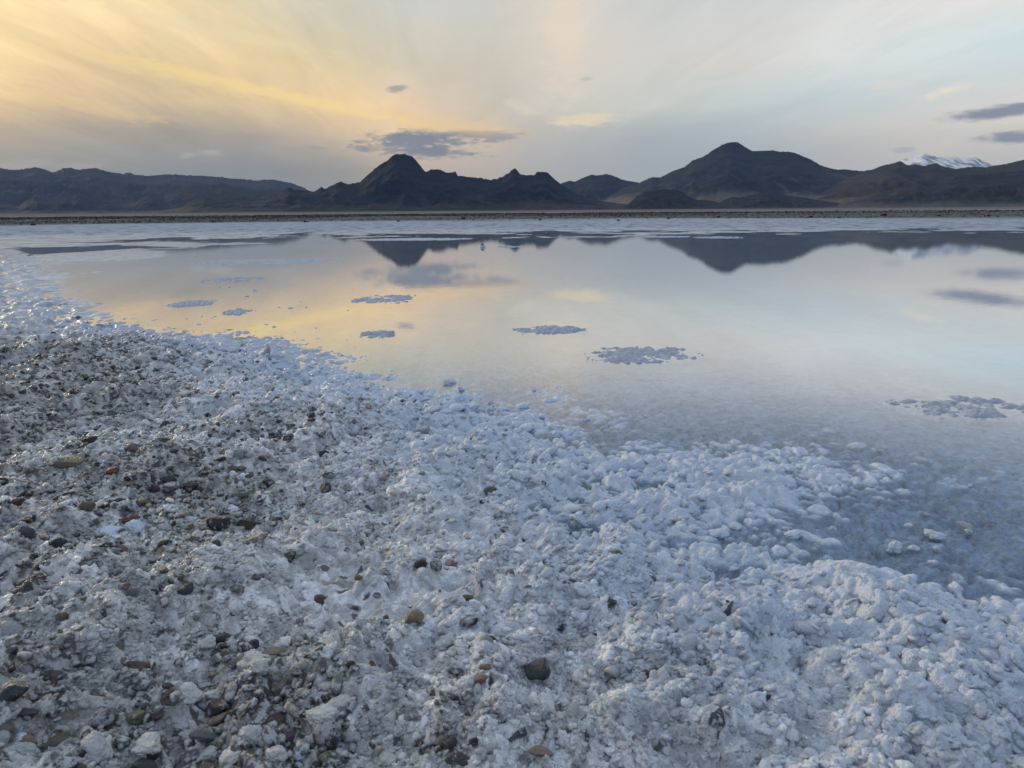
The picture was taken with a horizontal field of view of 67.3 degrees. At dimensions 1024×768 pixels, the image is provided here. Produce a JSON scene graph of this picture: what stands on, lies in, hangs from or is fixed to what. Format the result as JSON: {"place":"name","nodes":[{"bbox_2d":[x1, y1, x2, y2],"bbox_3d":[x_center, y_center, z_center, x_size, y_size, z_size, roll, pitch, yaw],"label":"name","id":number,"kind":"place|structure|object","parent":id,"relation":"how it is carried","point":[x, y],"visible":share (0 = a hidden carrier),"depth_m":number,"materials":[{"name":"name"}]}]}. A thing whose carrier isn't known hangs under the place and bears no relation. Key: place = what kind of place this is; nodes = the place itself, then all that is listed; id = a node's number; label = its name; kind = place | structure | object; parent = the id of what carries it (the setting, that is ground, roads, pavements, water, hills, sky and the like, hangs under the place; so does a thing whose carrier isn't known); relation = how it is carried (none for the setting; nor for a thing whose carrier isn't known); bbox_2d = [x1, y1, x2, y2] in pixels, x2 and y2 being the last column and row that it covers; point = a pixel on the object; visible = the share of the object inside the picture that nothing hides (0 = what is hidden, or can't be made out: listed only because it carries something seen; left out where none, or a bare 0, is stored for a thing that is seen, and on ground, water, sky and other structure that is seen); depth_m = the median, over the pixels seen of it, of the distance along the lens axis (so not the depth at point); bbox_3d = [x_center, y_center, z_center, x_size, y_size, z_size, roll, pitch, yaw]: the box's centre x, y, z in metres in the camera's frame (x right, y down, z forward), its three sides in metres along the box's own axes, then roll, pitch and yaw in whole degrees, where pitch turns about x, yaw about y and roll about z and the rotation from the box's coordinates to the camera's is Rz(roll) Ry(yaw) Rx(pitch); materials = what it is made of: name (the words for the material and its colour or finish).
{"place":"outdoors","nodes":[
{"label":"outdoors","id":0,"kind":"place"},
{"bbox_2d":[0,194,174,213],"bbox_3d":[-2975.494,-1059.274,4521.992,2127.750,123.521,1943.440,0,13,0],"label":"mountains","id":1,"kind":"structure","parent":0,"point":[79,204],"depth_m":4511.26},
{"bbox_2d":[0,167,308,206],"bbox_3d":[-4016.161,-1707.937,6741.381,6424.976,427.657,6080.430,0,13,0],"label":"mountains","id":2,"kind":"structure","parent":0,"point":[20,187],"depth_m":6636.46,"materials":[{"name":"stone"}]},
{"bbox_2d":[158,182,280,207],"bbox_3d":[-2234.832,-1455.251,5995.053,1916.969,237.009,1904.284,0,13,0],"label":"mountains","id":3,"kind":"structure","parent":0,"point":[187,194],"depth_m":5943.12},
{"bbox_2d":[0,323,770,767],"bbox_3d":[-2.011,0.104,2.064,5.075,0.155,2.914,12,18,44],"label":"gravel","id":4,"kind":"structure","parent":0,"point":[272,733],"depth_m":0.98,"materials":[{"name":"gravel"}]},
{"bbox_2d":[146,153,626,212],"bbox_3d":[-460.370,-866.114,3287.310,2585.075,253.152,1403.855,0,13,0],"label":"rocky butte","id":5,"kind":"object","parent":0,"point":[400,182],"visible":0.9,"depth_m":3166.45,"materials":[{"name":"stone"}]},
{"bbox_2d":[0,207,1023,767],"bbox_3d":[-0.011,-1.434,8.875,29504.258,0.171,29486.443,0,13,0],"label":"ground","id":6,"kind":"structure","parent":0,"point":[872,479],"depth_m":1.54,"materials":[{"name":"white"}]},
{"bbox_2d":[0,722,14,733],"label":"stone","id":7,"kind":"object","parent":6,"relation":"on","point":[9,727],"visible":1,"depth_m":0.84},
{"bbox_2d":[5,634,21,648],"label":"stone","id":8,"kind":"object","parent":6,"relation":"on","point":[15,639],"visible":1,"depth_m":0.98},
{"bbox_2d":[0,680,29,701],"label":"stone","id":9,"kind":"object","parent":6,"relation":"on","point":[12,690],"visible":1,"depth_m":0.86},
{"bbox_2d":[9,497,25,505],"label":"stone","id":10,"kind":"object","parent":6,"relation":"on","point":[18,501],"visible":0.77,"depth_m":1.46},
{"bbox_2d":[3,741,40,756],"bbox_3d":[-0.526,0.397,0.826,0.044,0.026,0.031,15,9,-7],"label":"salt clump","id":11,"kind":"object","parent":6,"relation":"on","point":[23,748],"visible":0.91,"depth_m":0.82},
{"bbox_2d":[18,527,36,538],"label":"stone","id":12,"kind":"object","parent":6,"relation":"on","point":[28,532],"visible":1,"depth_m":1.33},
{"bbox_2d":[17,707,38,715],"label":"stone","id":13,"kind":"object","parent":6,"relation":"on","point":[29,711],"visible":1,"depth_m":0.85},
{"bbox_2d":[20,734,36,744],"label":"stone","id":14,"kind":"object","parent":6,"relation":"on","point":[29,738],"visible":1,"depth_m":0.84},
{"bbox_2d":[21,515,36,522],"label":"stone","id":15,"kind":"object","parent":6,"relation":"on","point":[29,518],"visible":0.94,"depth_m":1.39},
{"bbox_2d":[18,482,40,491],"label":"stone","id":16,"kind":"object","parent":6,"relation":"on","point":[28,486],"visible":0.7,"depth_m":1.53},
{"bbox_2d":[45,731,75,749],"bbox_3d":[-0.501,0.397,0.848,0.042,0.015,0.025,-18,6,-9],"label":"stone","id":17,"kind":"object","parent":6,"relation":"on","point":[57,739],"visible":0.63,"depth_m":0.85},
{"bbox_2d":[55,612,68,621],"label":"stone","id":18,"kind":"object","parent":6,"relation":"on","point":[60,616],"visible":1,"depth_m":1.06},
{"bbox_2d":[53,456,83,466],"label":"stone","id":19,"kind":"object","parent":6,"relation":"on","point":[70,461],"visible":1,"depth_m":1.64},
{"bbox_2d":[78,501,95,511],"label":"stone","id":20,"kind":"object","parent":6,"relation":"on","point":[89,506],"visible":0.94,"depth_m":1.43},
{"bbox_2d":[90,708,114,727],"bbox_3d":[-0.474,0.386,0.890,0.025,0.016,0.019,-3,13,-12],"label":"stone","id":21,"kind":"object","parent":6,"relation":"on","point":[104,717],"visible":1,"depth_m":0.89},
{"bbox_2d":[120,514,139,522],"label":"stone","id":22,"kind":"object","parent":6,"relation":"on","point":[127,518],"visible":0.91,"depth_m":1.44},
{"bbox_2d":[124,443,143,452],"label":"stone","id":23,"kind":"object","parent":6,"relation":"on","point":[131,447],"visible":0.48,"depth_m":1.80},
{"bbox_2d":[125,710,145,724],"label":"stone","id":24,"kind":"object","parent":6,"relation":"on","point":[135,717],"visible":1,"depth_m":0.89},
{"bbox_2d":[125,519,145,532],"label":"salt clump","id":25,"kind":"object","parent":6,"relation":"on","point":[136,526],"visible":1,"depth_m":1.42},
{"bbox_2d":[128,470,150,489],"bbox_3d":[-0.760,0.196,1.574,0.051,0.037,0.040,19,8,-18],"label":"stone","id":26,"kind":"object","parent":6,"relation":"on","point":[140,478],"visible":1,"depth_m":1.56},
{"bbox_2d":[131,758,157,767],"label":"stone","id":27,"kind":"object","parent":6,"relation":"on","point":[144,763],"visible":1,"depth_m":0.83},
{"bbox_2d":[135,499,154,506],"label":"stone","id":28,"kind":"object","parent":6,"relation":"on","point":[141,502],"visible":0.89,"depth_m":1.49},
{"bbox_2d":[150,708,164,720],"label":"stone","id":29,"kind":"object","parent":6,"relation":"on","point":[157,714],"visible":1,"depth_m":0.90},
{"bbox_2d":[160,474,176,481],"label":"stone","id":30,"kind":"object","parent":6,"relation":"on","point":[167,477],"visible":1,"depth_m":1.62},
{"bbox_2d":[173,717,188,731],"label":"salt clump","id":31,"kind":"object","parent":6,"relation":"on","point":[182,724],"visible":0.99,"depth_m":0.91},
{"bbox_2d":[173,569,188,581],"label":"stone","id":32,"kind":"object","parent":6,"relation":"on","point":[183,575],"visible":1,"depth_m":1.15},
{"bbox_2d":[178,729,191,742],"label":"salt clump","id":33,"kind":"object","parent":6,"relation":"on","point":[184,735],"visible":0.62,"depth_m":0.89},
{"bbox_2d":[178,581,193,594],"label":"stone","id":34,"kind":"object","parent":6,"relation":"on","point":[186,588],"visible":1,"depth_m":1.13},
{"bbox_2d":[182,481,198,492],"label":"stone","id":35,"kind":"object","parent":6,"relation":"on","point":[189,486],"visible":0.99,"depth_m":1.62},
{"bbox_2d":[179,682,204,704],"bbox_3d":[-0.392,0.378,0.938,0.033,0.024,0.029,2,36,-25],"label":"salt clump","id":36,"kind":"object","parent":6,"relation":"on","point":[192,693],"visible":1,"depth_m":0.93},
{"bbox_2d":[189,727,213,743],"bbox_3d":[-0.352,0.401,0.873,0.027,0.017,0.020,9,16,36],"label":"stone","id":37,"kind":"object","parent":6,"relation":"on","point":[203,734],"visible":1,"depth_m":0.87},
{"bbox_2d":[196,634,215,649],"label":"salt clump","id":38,"kind":"object","parent":6,"relation":"on","point":[208,642],"visible":1,"depth_m":1.03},
{"bbox_2d":[196,745,216,761],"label":"salt clump","id":39,"kind":"object","parent":6,"relation":"on","point":[208,753],"visible":1,"depth_m":0.85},
{"bbox_2d":[199,761,218,767],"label":"stone","id":40,"kind":"object","parent":6,"relation":"on","point":[206,764],"visible":1,"depth_m":0.84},
{"bbox_2d":[203,689,219,699],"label":"salt clump","id":41,"kind":"object","parent":6,"relation":"on","point":[211,694],"visible":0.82,"depth_m":0.95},
{"bbox_2d":[207,712,226,725],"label":"stone","id":42,"kind":"object","parent":6,"relation":"on","point":[217,719],"visible":1,"depth_m":0.92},
{"bbox_2d":[204,633,230,642],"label":"stone","id":43,"kind":"object","parent":6,"relation":"on","point":[222,637],"visible":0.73,"depth_m":1.06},
{"bbox_2d":[206,515,230,530],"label":"stone","id":44,"kind":"object","parent":6,"relation":"on","point":[219,523],"visible":0.99,"depth_m":1.40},
{"bbox_2d":[206,698,231,715],"bbox_3d":[-0.357,0.393,0.933,0.034,0.015,0.024,-5,19,12],"label":"stone","id":45,"kind":"object","parent":6,"relation":"on","point":[215,707],"visible":1,"depth_m":0.93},
{"bbox_2d":[219,746,243,764],"bbox_3d":[-0.304,0.405,0.838,0.024,0.016,0.027,10,17,40],"label":"salt clump","id":46,"kind":"object","parent":6,"relation":"on","point":[228,756],"visible":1,"depth_m":0.83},
{"bbox_2d":[230,584,244,592],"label":"stone","id":47,"kind":"object","parent":6,"relation":"on","point":[235,588],"visible":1,"depth_m":1.15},
{"bbox_2d":[238,519,255,529],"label":"stone","id":48,"kind":"object","parent":6,"relation":"on","point":[248,524],"visible":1,"depth_m":1.45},
{"bbox_2d":[238,724,262,747],"bbox_3d":[-0.290,0.394,0.858,0.029,0.023,0.023,-3,13,-13],"label":"salt clump","id":49,"kind":"object","parent":6,"relation":"on","point":[251,733],"visible":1,"depth_m":0.85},
{"bbox_2d":[244,653,263,667],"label":"salt clump","id":50,"kind":"object","parent":6,"relation":"on","point":[250,658],"visible":0.57,"depth_m":0.99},
{"bbox_2d":[253,708,268,724],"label":"salt clump","id":51,"kind":"object","parent":6,"relation":"on","point":[261,718],"visible":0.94,"depth_m":0.90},
{"bbox_2d":[250,658,278,674],"bbox_3d":[-0.308,0.353,0.961,0.035,0.021,0.025,25,-17,-29],"label":"salt clump","id":52,"kind":"object","parent":6,"relation":"on","point":[258,666],"visible":1,"depth_m":0.95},
{"bbox_2d":[266,704,283,715],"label":"stone","id":53,"kind":"object","parent":6,"relation":"on","point":[275,709],"visible":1,"depth_m":0.91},
{"bbox_2d":[262,646,287,654],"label":"stone","id":54,"kind":"object","parent":6,"relation":"on","point":[275,650],"visible":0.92,"depth_m":1.04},
{"bbox_2d":[265,714,285,724],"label":"stone","id":55,"kind":"object","parent":6,"relation":"on","point":[281,718],"visible":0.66,"depth_m":0.90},
{"bbox_2d":[265,745,287,761],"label":"salt clump","id":56,"kind":"object","parent":6,"relation":"on","point":[276,753],"visible":1,"depth_m":0.82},
{"bbox_2d":[283,728,294,742],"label":"stone","id":57,"kind":"object","parent":6,"relation":"on","point":[288,733],"visible":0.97,"depth_m":0.87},
{"bbox_2d":[293,748,310,760],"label":"salt clump","id":58,"kind":"object","parent":6,"relation":"on","point":[297,756],"visible":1,"depth_m":0.84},
{"bbox_2d":[314,594,326,603],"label":"stone","id":59,"kind":"object","parent":6,"relation":"on","point":[319,598],"visible":0.96,"depth_m":1.19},
{"bbox_2d":[305,703,339,725],"bbox_3d":[-0.216,0.386,0.894,0.048,0.024,0.033,19,8,-27],"label":"salt clump","id":60,"kind":"object","parent":6,"relation":"on","point":[322,713],"visible":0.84,"depth_m":0.88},
{"bbox_2d":[317,751,332,764],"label":"stone","id":61,"kind":"object","parent":6,"relation":"on","point":[323,757],"visible":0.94,"depth_m":0.84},
{"bbox_2d":[319,482,331,492],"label":"stone","id":62,"kind":"object","parent":6,"relation":"on","point":[325,487],"visible":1,"depth_m":1.63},
{"bbox_2d":[312,720,340,750],"bbox_3d":[-0.206,0.398,0.867,0.033,0.037,0.026,-13,10,20],"label":"stone","id":63,"kind":"object","parent":6,"relation":"on","point":[327,734],"visible":0.98,"depth_m":0.86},
{"bbox_2d":[351,294,412,303],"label":"salt island","id":64,"kind":"structure","parent":6,"relation":"on","point":[386,300],"depth_m":5.35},
{"bbox_2d":[402,734,415,748],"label":"salt clump","id":65,"kind":"object","parent":6,"relation":"on","point":[408,740],"visible":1,"depth_m":0.86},
{"bbox_2d":[404,609,423,623],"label":"stone","id":66,"kind":"object","parent":6,"relation":"on","point":[416,616],"visible":1,"depth_m":1.05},
{"bbox_2d":[414,559,426,568],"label":"stone","id":67,"kind":"object","parent":6,"relation":"on","point":[420,563],"visible":0.96,"depth_m":1.26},
{"bbox_2d":[430,560,441,570],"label":"stone","id":68,"kind":"object","parent":6,"relation":"on","point":[435,565],"visible":1,"depth_m":1.26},
{"bbox_2d":[442,735,457,749],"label":"stone","id":69,"kind":"object","parent":6,"relation":"on","point":[450,742],"visible":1,"depth_m":0.84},
{"bbox_2d":[443,378,456,386],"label":"salt clump","id":70,"kind":"object","parent":6,"relation":"on","point":[451,381],"visible":0.9,"depth_m":2.74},
{"bbox_2d":[450,690,462,701],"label":"stone","id":71,"kind":"object","parent":6,"relation":"on","point":[455,695],"visible":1,"depth_m":0.90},
{"bbox_2d":[444,750,469,765],"bbox_3d":[-0.057,0.400,0.823,0.030,0.013,0.019,10,31,-7],"label":"stone","id":72,"kind":"object","parent":6,"relation":"on","point":[455,757],"visible":1,"depth_m":0.82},
{"bbox_2d":[460,617,478,626],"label":"stone","id":73,"kind":"object","parent":6,"relation":"on","point":[468,621],"visible":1,"depth_m":1.06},
{"bbox_2d":[0,333,1023,767],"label":"salt grains","id":74,"kind":"object","parent":6,"relation":"on","point":[632,659],"visible":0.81,"depth_m":1.08},
{"bbox_2d":[49,536,71,547],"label":"stone","id":75,"kind":"object","parent":74,"relation":"on","point":[59,541],"visible":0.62,"depth_m":1.30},
{"bbox_2d":[80,730,113,764],"bbox_3d":[-0.448,0.395,0.830,0.041,0.023,0.032,18,23,19],"label":"salt clump","id":76,"kind":"object","parent":74,"relation":"on","point":[96,746],"visible":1,"depth_m":0.82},
{"bbox_2d":[99,525,121,535],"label":"salt clump","id":77,"kind":"object","parent":74,"relation":"on","point":[109,530],"visible":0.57,"depth_m":1.40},
{"bbox_2d":[124,661,150,671],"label":"stone","id":78,"kind":"object","parent":74,"relation":"on","point":[140,666],"visible":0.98,"depth_m":0.99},
{"bbox_2d":[130,732,161,758],"bbox_3d":[-0.406,0.401,0.853,0.033,0.023,0.033,-4,13,-15],"label":"salt clump","id":79,"kind":"object","parent":74,"relation":"on","point":[148,743],"visible":1,"depth_m":0.84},
{"bbox_2d":[237,747,263,767],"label":"stone","id":80,"kind":"object","parent":74,"relation":"on","point":[247,753],"visible":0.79,"depth_m":0.83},
{"bbox_2d":[248,532,267,543],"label":"stone","id":81,"kind":"object","parent":74,"relation":"on","point":[256,537],"visible":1,"depth_m":1.28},
{"bbox_2d":[326,694,349,707],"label":"salt clump","id":82,"kind":"object","parent":74,"relation":"on","point":[340,700],"visible":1,"depth_m":0.91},
{"bbox_2d":[343,731,360,742],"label":"salt clump","id":83,"kind":"object","parent":74,"relation":"on","point":[352,736],"visible":1,"depth_m":0.87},
{"bbox_2d":[376,751,396,766],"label":"salt clump","id":84,"kind":"object","parent":74,"relation":"on","point":[385,758],"visible":1,"depth_m":0.84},
{"bbox_2d":[434,735,447,749],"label":"stone","id":85,"kind":"object","parent":74,"relation":"on","point":[440,739],"visible":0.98,"depth_m":0.85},
{"bbox_2d":[475,675,486,683],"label":"stone","id":86,"kind":"object","parent":74,"relation":"on","point":[480,679],"visible":1,"depth_m":0.92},
{"bbox_2d":[484,742,497,753],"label":"salt clump","id":87,"kind":"object","parent":74,"relation":"on","point":[489,748],"visible":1,"depth_m":0.83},
{"bbox_2d":[0,209,1023,224],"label":"scrub","id":88,"kind":"object","parent":6,"relation":"on","point":[287,216],"visible":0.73,"depth_m":84.73,"materials":[{"name":"brown plant"}]},
{"bbox_2d":[521,422,534,432],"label":"salt clump","id":89,"kind":"object","parent":6,"relation":"on","point":[528,427],"visible":0.69,"depth_m":2.14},
{"bbox_2d":[524,657,550,680],"bbox_3d":[0.033,0.365,0.979,0.032,0.027,0.036,-19,20,-3],"label":"stone","id":90,"kind":"object","parent":6,"relation":"on","point":[539,668],"visible":0.99,"depth_m":0.97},
{"bbox_2d":[528,745,553,756],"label":"stone","id":91,"kind":"object","parent":6,"relation":"on","point":[539,750],"visible":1,"depth_m":0.83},
{"bbox_2d":[547,430,561,440],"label":"salt clump","id":92,"kind":"object","parent":6,"relation":"on","point":[552,435],"visible":0.79,"depth_m":2.09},
{"bbox_2d":[603,499,621,511],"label":"salt clump","id":93,"kind":"object","parent":6,"relation":"on","point":[616,504],"visible":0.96,"depth_m":1.54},
{"bbox_2d":[707,528,728,538],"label":"salt clump","id":94,"kind":"object","parent":6,"relation":"on","point":[722,533],"visible":0.95,"depth_m":1.45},
{"bbox_2d":[729,522,741,530],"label":"salt clump","id":95,"kind":"object","parent":6,"relation":"on","point":[736,526],"visible":1,"depth_m":1.48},
{"bbox_2d":[886,540,902,553],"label":"salt clump","id":96,"kind":"object","parent":6,"relation":"on","point":[895,546],"visible":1,"depth_m":1.39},
{"bbox_2d":[956,521,972,529],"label":"salt clump","id":97,"kind":"object","parent":6,"relation":"on","point":[964,525],"visible":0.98,"depth_m":1.49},
{"bbox_2d":[964,729,977,740],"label":"salt clump","id":98,"kind":"object","parent":6,"relation":"on","point":[971,735],"visible":1,"depth_m":0.84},
{"bbox_2d":[0,0,1023,191],"label":"sky","id":99,"kind":"structure","parent":0,"point":[311,95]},
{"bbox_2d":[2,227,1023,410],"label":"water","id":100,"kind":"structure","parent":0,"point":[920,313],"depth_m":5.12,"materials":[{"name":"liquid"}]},
{"bbox_2d":[166,300,217,307],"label":"salt island","id":101,"kind":"structure","parent":100,"relation":"in","point":[186,303],"depth_m":5.16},
{"bbox_2d":[206,277,264,281],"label":"salt island","id":102,"kind":"structure","parent":100,"relation":"in","point":[235,279],"depth_m":7.08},
{"bbox_2d":[222,308,255,314],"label":"salt island","id":103,"kind":"structure","parent":100,"relation":"in","point":[236,311],"depth_m":4.71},
{"bbox_2d":[193,258,341,264],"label":"salt island","id":104,"kind":"structure","parent":100,"relation":"in","point":[273,261],"depth_m":9.57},
{"bbox_2d":[360,330,394,337],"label":"salt island","id":105,"kind":"structure","parent":100,"relation":"in","point":[383,333],"depth_m":3.84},
{"bbox_2d":[348,238,472,240],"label":"salt island","id":106,"kind":"structure","parent":100,"relation":"on","point":[396,239],"depth_m":16.70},
{"bbox_2d":[511,325,585,333],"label":"salt island","id":107,"kind":"structure","parent":100,"relation":"in","point":[554,329],"depth_m":3.92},
{"bbox_2d":[584,346,702,363],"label":"salt island","id":108,"kind":"structure","parent":100,"relation":"in","point":[625,355],"depth_m":3.24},
{"bbox_2d":[784,529,802,539],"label":"salt clump","id":109,"kind":"object","parent":100,"relation":"on","point":[795,534],"visible":1,"depth_m":1.44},
{"bbox_2d":[924,529,946,543],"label":"salt clump","id":110,"kind":"object","parent":100,"relation":"on","point":[935,536],"visible":1,"depth_m":1.43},
{"bbox_2d":[882,395,1023,425],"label":"salt island","id":111,"kind":"structure","parent":100,"relation":"in","point":[944,411],"depth_m":2.33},
{"bbox_2d":[561,174,637,200],"bbox_3d":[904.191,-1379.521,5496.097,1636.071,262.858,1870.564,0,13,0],"label":"hills","id":112,"kind":"structure","parent":0,"point":[601,187],"depth_m":5566.50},
{"bbox_2d":[620,189,739,209],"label":"dark knoll","id":113,"kind":"structure","parent":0,"point":[663,199],"depth_m":2937.89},
{"bbox_2d":[603,142,862,203],"bbox_3d":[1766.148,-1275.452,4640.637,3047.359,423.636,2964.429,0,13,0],"label":"dark mountain","id":114,"kind":"structure","parent":0,"point":[722,172],"depth_m":4565.36,"materials":[{"name":"stone"}]},
{"bbox_2d":[720,190,838,208],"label":"dark knoll","id":115,"kind":"structure","parent":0,"point":[770,199],"depth_m":3402.27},
{"bbox_2d":[816,160,1023,203],"bbox_3d":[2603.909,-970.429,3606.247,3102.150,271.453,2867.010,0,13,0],"label":"brown ridge","id":116,"kind":"structure","parent":0,"point":[882,179],"depth_m":3825.92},
{"bbox_2d":[828,170,1023,207],"bbox_3d":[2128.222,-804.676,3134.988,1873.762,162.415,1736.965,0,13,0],"label":"dark ridge","id":117,"kind":"structure","parent":0,"point":[997,190],"depth_m":3061.33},
{"bbox_2d":[894,153,992,168],"bbox_3d":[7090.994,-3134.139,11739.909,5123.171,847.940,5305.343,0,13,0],"label":"snowy mountain","id":118,"kind":"structure","parent":0,"point":[924,159],"depth_m":12096.79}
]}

